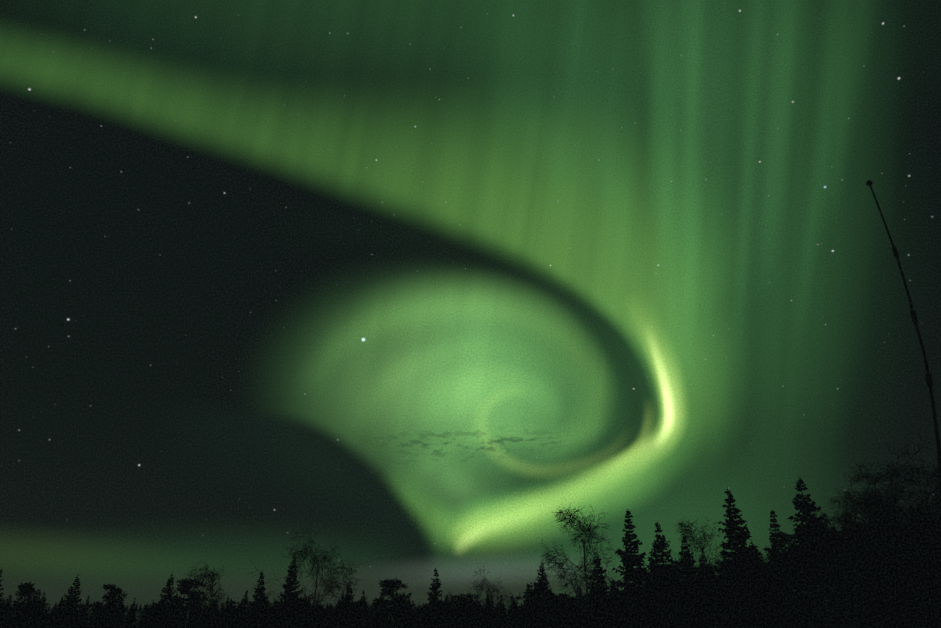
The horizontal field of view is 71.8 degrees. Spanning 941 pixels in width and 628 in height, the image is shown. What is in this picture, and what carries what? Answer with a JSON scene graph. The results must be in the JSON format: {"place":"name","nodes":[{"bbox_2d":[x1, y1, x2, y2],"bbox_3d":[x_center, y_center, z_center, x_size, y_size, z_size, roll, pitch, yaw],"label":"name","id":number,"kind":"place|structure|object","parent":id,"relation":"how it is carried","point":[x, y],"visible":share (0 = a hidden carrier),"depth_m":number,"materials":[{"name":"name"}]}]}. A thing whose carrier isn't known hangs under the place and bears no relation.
{"place":"outdoors","nodes":[
{"label":"outdoors","id":0,"kind":"place"},
{"bbox_2d":[9,609,508,627],"bbox_3d":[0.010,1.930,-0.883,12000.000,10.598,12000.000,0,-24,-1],"label":"ground","id":1,"kind":"structure","parent":0,"point":[50,611],"depth_m":613.95,"materials":[{"name":"black"}]},
{"bbox_2d":[0,568,6,626],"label":"spruce tree","id":2,"kind":"object","parent":1,"relation":"on","point":[3,608],"visible":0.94,"depth_m":70.37,"materials":[{"name":"black plant"}]},
{"bbox_2d":[0,595,11,616],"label":"spruce tree","id":3,"kind":"object","parent":1,"relation":"on","point":[7,601],"visible":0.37,"depth_m":164.46,"materials":[{"name":"black plant"}]},
{"bbox_2d":[11,582,52,627],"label":"pine tree","id":4,"kind":"object","parent":1,"relation":"on","point":[25,592],"visible":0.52,"depth_m":72.89,"materials":[{"name":"black plant"}]},
{"bbox_2d":[1,601,67,627],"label":"birch tree","id":5,"kind":"object","parent":1,"relation":"on","point":[43,619],"visible":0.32,"depth_m":60.63,"materials":[{"name":"black plant"}]},
{"bbox_2d":[39,591,47,625],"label":"spruce tree","id":6,"kind":"object","parent":1,"relation":"on","point":[43,599],"visible":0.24,"depth_m":143.30,"materials":[{"name":"black plant"}]},
{"bbox_2d":[48,597,63,626],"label":"spruce tree","id":7,"kind":"object","parent":1,"relation":"on","point":[61,607],"visible":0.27,"depth_m":152.42,"materials":[{"name":"black plant"}]},
{"bbox_2d":[48,574,83,627],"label":"spruce tree","id":8,"kind":"object","parent":1,"relation":"on","point":[71,614],"visible":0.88,"depth_m":75.04,"materials":[{"name":"black plant"}]},
{"bbox_2d":[77,595,90,627],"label":"spruce tree","id":9,"kind":"object","parent":1,"relation":"on","point":[84,614],"visible":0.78,"depth_m":187.69,"materials":[{"name":"black plant"}]},
{"bbox_2d":[81,601,100,627],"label":"spruce tree","id":10,"kind":"object","parent":1,"relation":"on","point":[93,616],"visible":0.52,"depth_m":182.01,"materials":[{"name":"black plant"}]},
{"bbox_2d":[80,584,130,627],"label":"pine tree","id":11,"kind":"object","parent":1,"relation":"on","point":[98,606],"visible":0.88,"depth_m":78.75,"materials":[{"name":"black plant"}]},
{"bbox_2d":[96,595,117,627],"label":"spruce tree","id":12,"kind":"object","parent":1,"relation":"on","point":[101,622],"visible":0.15,"depth_m":122.24,"materials":[{"name":"black plant"}]},
{"bbox_2d":[98,596,127,627],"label":"spruce tree","id":13,"kind":"object","parent":1,"relation":"on","point":[118,621],"visible":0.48,"depth_m":144.07,"materials":[{"name":"black plant"}]},
{"bbox_2d":[123,606,136,627],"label":"spruce tree","id":14,"kind":"object","parent":1,"relation":"on","point":[130,616],"visible":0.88,"depth_m":186.10,"materials":[{"name":"black plant"}]},
{"bbox_2d":[125,598,136,623],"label":"spruce tree","id":15,"kind":"object","parent":1,"relation":"on","point":[134,605],"visible":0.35,"depth_m":211.76,"materials":[{"name":"black plant"}]},
{"bbox_2d":[139,603,147,627],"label":"spruce tree","id":16,"kind":"object","parent":1,"relation":"on","point":[144,617],"visible":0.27,"depth_m":195.00,"materials":[{"name":"black plant"}]},
{"bbox_2d":[135,601,175,627],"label":"pine tree","id":17,"kind":"object","parent":1,"relation":"on","point":[152,609],"visible":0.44,"depth_m":48.13,"materials":[{"name":"black plant"}]},
{"bbox_2d":[150,572,180,627],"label":"spruce tree","id":18,"kind":"object","parent":1,"relation":"on","point":[167,591],"visible":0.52,"depth_m":75.09,"materials":[{"name":"black plant"}]},
{"bbox_2d":[172,577,210,626],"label":"pine tree","id":19,"kind":"object","parent":1,"relation":"on","point":[182,584],"visible":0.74,"depth_m":82.13,"materials":[{"name":"black plant"}]},
{"bbox_2d":[183,560,243,623],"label":"birch tree","id":20,"kind":"object","parent":1,"relation":"on","point":[212,578],"visible":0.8,"depth_m":69.72,"materials":[{"name":"black plant"}]},
{"bbox_2d":[224,595,229,609],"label":"spruce tree","id":21,"kind":"object","parent":1,"relation":"on","point":[225,606],"visible":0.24,"depth_m":191.22,"materials":[{"name":"black plant"}]},
{"bbox_2d":[223,601,232,621],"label":"spruce tree","id":22,"kind":"object","parent":1,"relation":"on","point":[229,604],"visible":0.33,"depth_m":56.20,"materials":[{"name":"black plant"}]},
{"bbox_2d":[232,601,240,613],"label":"pine tree","id":23,"kind":"object","parent":1,"relation":"on","point":[233,603],"visible":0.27,"depth_m":193.34,"materials":[{"name":"black plant"}]},
{"bbox_2d":[235,590,248,627],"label":"spruce tree","id":24,"kind":"object","parent":1,"relation":"on","point":[243,604],"visible":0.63,"depth_m":127.75,"materials":[{"name":"black plant"}]},
{"bbox_2d":[236,600,272,627],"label":"pine tree","id":25,"kind":"object","parent":1,"relation":"on","point":[263,607],"visible":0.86,"depth_m":54.58,"materials":[{"name":"black plant"}]},
{"bbox_2d":[247,570,273,626],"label":"spruce tree","id":26,"kind":"object","parent":1,"relation":"on","point":[261,595],"visible":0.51,"depth_m":61.68,"materials":[{"name":"black plant"}]},
{"bbox_2d":[273,555,304,627],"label":"spruce tree","id":27,"kind":"object","parent":1,"relation":"on","point":[290,586],"visible":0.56,"depth_m":65.00,"materials":[{"name":"black plant"}]},
{"bbox_2d":[249,519,358,626],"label":"birch tree","id":28,"kind":"object","parent":1,"relation":"on","point":[327,584],"visible":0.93,"depth_m":59.43,"materials":[{"name":"black plant"}]},
{"bbox_2d":[335,591,344,626],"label":"spruce tree","id":29,"kind":"object","parent":1,"relation":"on","point":[340,606],"visible":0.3,"depth_m":143.72,"materials":[{"name":"black plant"}]},
{"bbox_2d":[336,591,350,627],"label":"spruce tree","id":30,"kind":"object","parent":1,"relation":"on","point":[345,611],"visible":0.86,"depth_m":58.82,"materials":[{"name":"black plant"}]},
{"bbox_2d":[337,585,353,626],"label":"spruce tree","id":31,"kind":"object","parent":1,"relation":"on","point":[350,596],"visible":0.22,"depth_m":62.63,"materials":[{"name":"black plant"}]},
{"bbox_2d":[354,590,370,622],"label":"spruce tree","id":32,"kind":"object","parent":1,"relation":"on","point":[363,593],"visible":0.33,"depth_m":143.98,"materials":[{"name":"black plant"}]},
{"bbox_2d":[346,600,379,627],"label":"pine tree","id":33,"kind":"object","parent":1,"relation":"on","point":[355,605],"visible":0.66,"depth_m":54.50,"materials":[{"name":"black plant"}]},
{"bbox_2d":[362,597,376,614],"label":"birch tree","id":34,"kind":"object","parent":1,"relation":"on","point":[367,605],"visible":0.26,"depth_m":140.40,"materials":[{"name":"black plant"}]},
{"bbox_2d":[377,596,387,627],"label":"spruce tree","id":35,"kind":"object","parent":1,"relation":"on","point":[380,614],"visible":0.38,"depth_m":160.18,"materials":[{"name":"black plant"}]},
{"bbox_2d":[368,576,411,627],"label":"pine tree","id":36,"kind":"object","parent":1,"relation":"on","point":[380,603],"visible":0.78,"depth_m":69.55,"materials":[{"name":"black plant"}]},
{"bbox_2d":[392,599,419,627],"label":"pine tree","id":37,"kind":"object","parent":1,"relation":"on","point":[405,607],"visible":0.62,"depth_m":62.88,"materials":[{"name":"black plant"}]},
{"bbox_2d":[413,600,433,623],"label":"birch tree","id":38,"kind":"object","parent":1,"relation":"on","point":[420,607],"visible":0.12,"depth_m":64.17,"materials":[{"name":"black plant"}]},
{"bbox_2d":[422,568,450,627],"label":"spruce tree","id":39,"kind":"object","parent":1,"relation":"on","point":[434,589],"visible":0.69,"depth_m":64.05,"materials":[{"name":"black plant"}]},
{"bbox_2d":[449,593,481,618],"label":"pine tree","id":40,"kind":"object","parent":1,"relation":"on","point":[462,602],"visible":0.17,"depth_m":68.72,"materials":[{"name":"black plant"}]},
{"bbox_2d":[442,591,495,627],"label":"birch tree","id":41,"kind":"object","parent":1,"relation":"on","point":[452,602],"visible":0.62,"depth_m":49.89,"materials":[{"name":"black plant"}]},
{"bbox_2d":[454,595,496,627],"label":"birch tree","id":42,"kind":"object","parent":1,"relation":"on","point":[482,608],"visible":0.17,"depth_m":60.97,"materials":[{"name":"black plant"}]},
{"bbox_2d":[453,564,518,627],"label":"birch tree","id":43,"kind":"object","parent":1,"relation":"on","point":[492,592],"visible":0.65,"depth_m":69.83,"materials":[{"name":"black plant"}]},
{"bbox_2d":[485,596,498,627],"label":"spruce tree","id":44,"kind":"object","parent":1,"relation":"on","point":[490,613],"visible":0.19,"depth_m":148.29,"materials":[{"name":"black plant"}]},
{"bbox_2d":[496,594,507,627],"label":"spruce tree","id":45,"kind":"object","parent":1,"relation":"on","point":[500,617],"visible":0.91,"depth_m":61.36,"materials":[{"name":"black plant"}]},
{"bbox_2d":[505,595,515,627],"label":"spruce tree","id":46,"kind":"object","parent":1,"relation":"on","point":[508,615],"visible":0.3,"depth_m":124.92,"materials":[{"name":"black plant"}]},
{"bbox_2d":[502,603,521,627],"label":"spruce tree","id":47,"kind":"object","parent":1,"relation":"on","point":[514,620],"visible":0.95,"depth_m":52.28,"materials":[{"name":"black plant"}]},
{"bbox_2d":[508,599,521,627],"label":"spruce tree","id":48,"kind":"object","parent":1,"relation":"on","point":[517,615],"visible":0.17,"depth_m":77.14,"materials":[{"name":"black plant"}]},
{"bbox_2d":[506,599,525,626],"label":"spruce tree","id":49,"kind":"object","parent":1,"relation":"on","point":[518,609],"visible":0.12,"depth_m":197.40,"materials":[{"name":"black plant"}]},
{"bbox_2d":[520,584,539,627],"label":"spruce tree","id":50,"kind":"object","parent":1,"relation":"on","point":[528,620],"visible":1,"depth_m":46.82,"materials":[{"name":"black plant"}]},
{"bbox_2d":[515,582,548,622],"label":"pine tree","id":51,"kind":"object","parent":1,"relation":"on","point":[535,584],"visible":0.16,"depth_m":80.41,"materials":[{"name":"black plant"}]},
{"bbox_2d":[515,586,553,626],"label":"birch tree","id":52,"kind":"object","parent":1,"relation":"on","point":[536,607],"visible":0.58,"depth_m":48.19,"materials":[{"name":"black plant"}]},
{"bbox_2d":[531,559,563,615],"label":"spruce tree","id":53,"kind":"object","parent":1,"relation":"on","point":[542,585],"visible":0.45,"depth_m":71.61,"materials":[{"name":"black plant"}]},
{"bbox_2d":[541,590,572,626],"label":"pine tree","id":54,"kind":"object","parent":1,"relation":"on","point":[552,600],"visible":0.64,"depth_m":52.59,"materials":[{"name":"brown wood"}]},
{"bbox_2d":[557,592,579,626],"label":"pine tree","id":55,"kind":"object","parent":1,"relation":"on","point":[569,598],"visible":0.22,"depth_m":61.84,"materials":[{"name":"black plant"}]},
{"bbox_2d":[538,504,620,618],"bbox_3d":[9.431,23.021,54.832,7.408,13.287,8.946,1,-24,-3],"label":"birch tree","id":56,"kind":"object","parent":1,"relation":"on","point":[579,533],"visible":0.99,"depth_m":55.33,"materials":[{"name":"black plant"}]},
{"bbox_2d":[586,581,609,627],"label":"spruce tree","id":57,"kind":"object","parent":1,"relation":"on","point":[595,600],"visible":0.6,"depth_m":48.63,"materials":[{"name":"black plant"}]},
{"bbox_2d":[587,553,614,622],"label":"spruce tree","id":58,"kind":"object","parent":1,"relation":"on","point":[598,571],"visible":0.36,"depth_m":60.76,"materials":[{"name":"black plant"}]},
{"bbox_2d":[609,578,614,605],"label":"spruce tree","id":59,"kind":"object","parent":1,"relation":"on","point":[611,592],"visible":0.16,"depth_m":71.56,"materials":[{"name":"black plant"}]},
{"bbox_2d":[613,577,642,627],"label":"spruce tree","id":60,"kind":"object","parent":1,"relation":"on","point":[634,617],"visible":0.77,"depth_m":38.84,"materials":[{"name":"black plant"}]},
{"bbox_2d":[619,568,643,623],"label":"spruce tree","id":61,"kind":"object","parent":1,"relation":"on","point":[632,592],"visible":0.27,"depth_m":47.07,"materials":[{"name":"black plant"}]},
{"bbox_2d":[607,509,658,618],"bbox_3d":[13.187,22.224,52.877,5.753,12.438,5.708,-11,-27,23],"label":"spruce tree","id":62,"kind":"object","parent":1,"relation":"on","point":[633,560],"visible":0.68,"depth_m":53.20,"materials":[{"name":"black plant"}]},
{"bbox_2d":[646,522,683,591],"bbox_3d":[16.714,22.993,53.906,6.710,11.452,7.043,-9,-26,19],"label":"spruce tree","id":63,"kind":"object","parent":1,"relation":"on","point":[654,565],"visible":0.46,"depth_m":54.91,"materials":[{"name":"black plant"}]},
{"bbox_2d":[676,536,702,606],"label":"spruce tree","id":64,"kind":"object","parent":1,"relation":"on","point":[683,551],"visible":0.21,"depth_m":56.18,"materials":[{"name":"black plant"}]},
{"bbox_2d":[670,516,727,597],"bbox_3d":[17.332,20.185,47.634,4.712,10.220,5.690,-12,-27,25],"label":"birch tree","id":65,"kind":"object","parent":1,"relation":"on","point":[685,531],"visible":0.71,"depth_m":48.27,"materials":[{"name":"black plant"}]},
{"bbox_2d":[698,550,710,580],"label":"spruce tree","id":66,"kind":"object","parent":1,"relation":"on","point":[701,564],"visible":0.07,"depth_m":59.38,"materials":[{"name":"black plant"}]},
{"bbox_2d":[688,559,739,607],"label":"birch tree","id":67,"kind":"object","parent":1,"relation":"on","point":[712,578],"visible":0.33,"depth_m":43.36,"materials":[{"name":"black plant"}]},
{"bbox_2d":[702,487,780,627],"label":"spruce tree","id":68,"kind":"object","parent":1,"relation":"on","point":[740,554],"visible":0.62,"depth_m":44.12,"materials":[{"name":"black plant"}]},
{"bbox_2d":[747,539,781,618],"bbox_3d":[20.993,20.486,46.783,4.835,8.263,4.410,-9,-26,18],"label":"spruce tree","id":69,"kind":"object","parent":1,"relation":"on","point":[756,562],"visible":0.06,"depth_m":47.54,"materials":[{"name":"black plant"}]},
{"bbox_2d":[756,552,783,619],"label":"birch tree","id":70,"kind":"object","parent":1,"relation":"on","point":[771,562],"visible":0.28,"depth_m":45.55,"materials":[{"name":"black plant"}]},
{"bbox_2d":[762,509,786,613],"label":"spruce tree","id":71,"kind":"object","parent":1,"relation":"on","point":[774,541],"visible":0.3,"depth_m":48.53,"materials":[{"name":"black plant"}]},
{"bbox_2d":[771,475,842,626],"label":"spruce tree","id":72,"kind":"object","parent":1,"relation":"on","point":[804,507],"visible":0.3,"depth_m":43.29,"materials":[{"name":"black plant"}]},
{"bbox_2d":[799,509,847,537],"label":"birch tree","id":73,"kind":"object","parent":1,"relation":"on","point":[833,519],"visible":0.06,"depth_m":48.26,"materials":[{"name":"black plant"}]},
{"bbox_2d":[833,483,910,537],"bbox_3d":[26.402,15.448,39.747,5.820,10.220,7.029,21,-32,-38],"label":"birch tree","id":74,"kind":"object","parent":1,"relation":"on","point":[845,514],"visible":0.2,"depth_m":42.26,"materials":[{"name":"black plant"}]},
{"bbox_2d":[827,461,923,559],"bbox_3d":[24.909,14.791,39.470,7.364,11.227,7.164,7,-25,-16],"label":"birch tree","id":75,"kind":"object","parent":1,"relation":"on","point":[850,499],"visible":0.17,"depth_m":40.36,"materials":[{"name":"black plant"}]},
{"bbox_2d":[828,455,937,538],"bbox_3d":[25.414,13.976,37.939,7.943,11.226,6.062,9,-26,-19],"label":"birch tree","id":76,"kind":"object","parent":1,"relation":"on","point":[880,506],"visible":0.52,"depth_m":39.05,"materials":[{"name":"black plant"}]},
{"bbox_2d":[861,429,940,541],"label":"birch tree","id":77,"kind":"object","parent":1,"relation":"on","point":[926,496],"visible":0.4,"depth_m":37.96,"materials":[{"name":"black plant"}]},
{"bbox_2d":[866,180,940,531],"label":"whip mast","id":78,"kind":"object","parent":1,"relation":"on","point":[929,379],"visible":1,"depth_m":5.12,"materials":[{"name":"black metal"}]},
{"bbox_2d":[891,461,940,544],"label":"birch tree","id":79,"kind":"object","parent":1,"relation":"on","point":[920,504],"visible":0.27,"depth_m":38.29,"materials":[{"name":"black plant"}]},
{"bbox_2d":[902,451,939,513],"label":"birch tree","id":80,"kind":"object","parent":1,"relation":"on","point":[937,499],"visible":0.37,"depth_m":40.71,"materials":[{"name":"black plant"}]},
{"bbox_2d":[0,568,623,608],"bbox_3d":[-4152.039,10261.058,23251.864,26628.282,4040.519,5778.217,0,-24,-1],"label":"cloud","id":81,"kind":"structure","parent":0,"point":[455,581],"depth_m":25917.96,"materials":[{"name":"grey"}]},
{"bbox_2d":[211,415,431,578],"bbox_3d":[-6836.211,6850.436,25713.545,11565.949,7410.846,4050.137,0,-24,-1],"label":"cloud","id":82,"kind":"structure","parent":0,"point":[352,491],"depth_m":26762.99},
{"bbox_2d":[401,437,534,452],"bbox_3d":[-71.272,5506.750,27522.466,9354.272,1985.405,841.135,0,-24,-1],"label":"puffs","id":83,"kind":"object","parent":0,"point":[489,448],"visible":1,"depth_m":27682.25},
{"bbox_2d":[0,0,940,608],"label":"sky","id":84,"kind":"structure","parent":0,"point":[645,243],"materials":[{"name":"green"}]}
]}

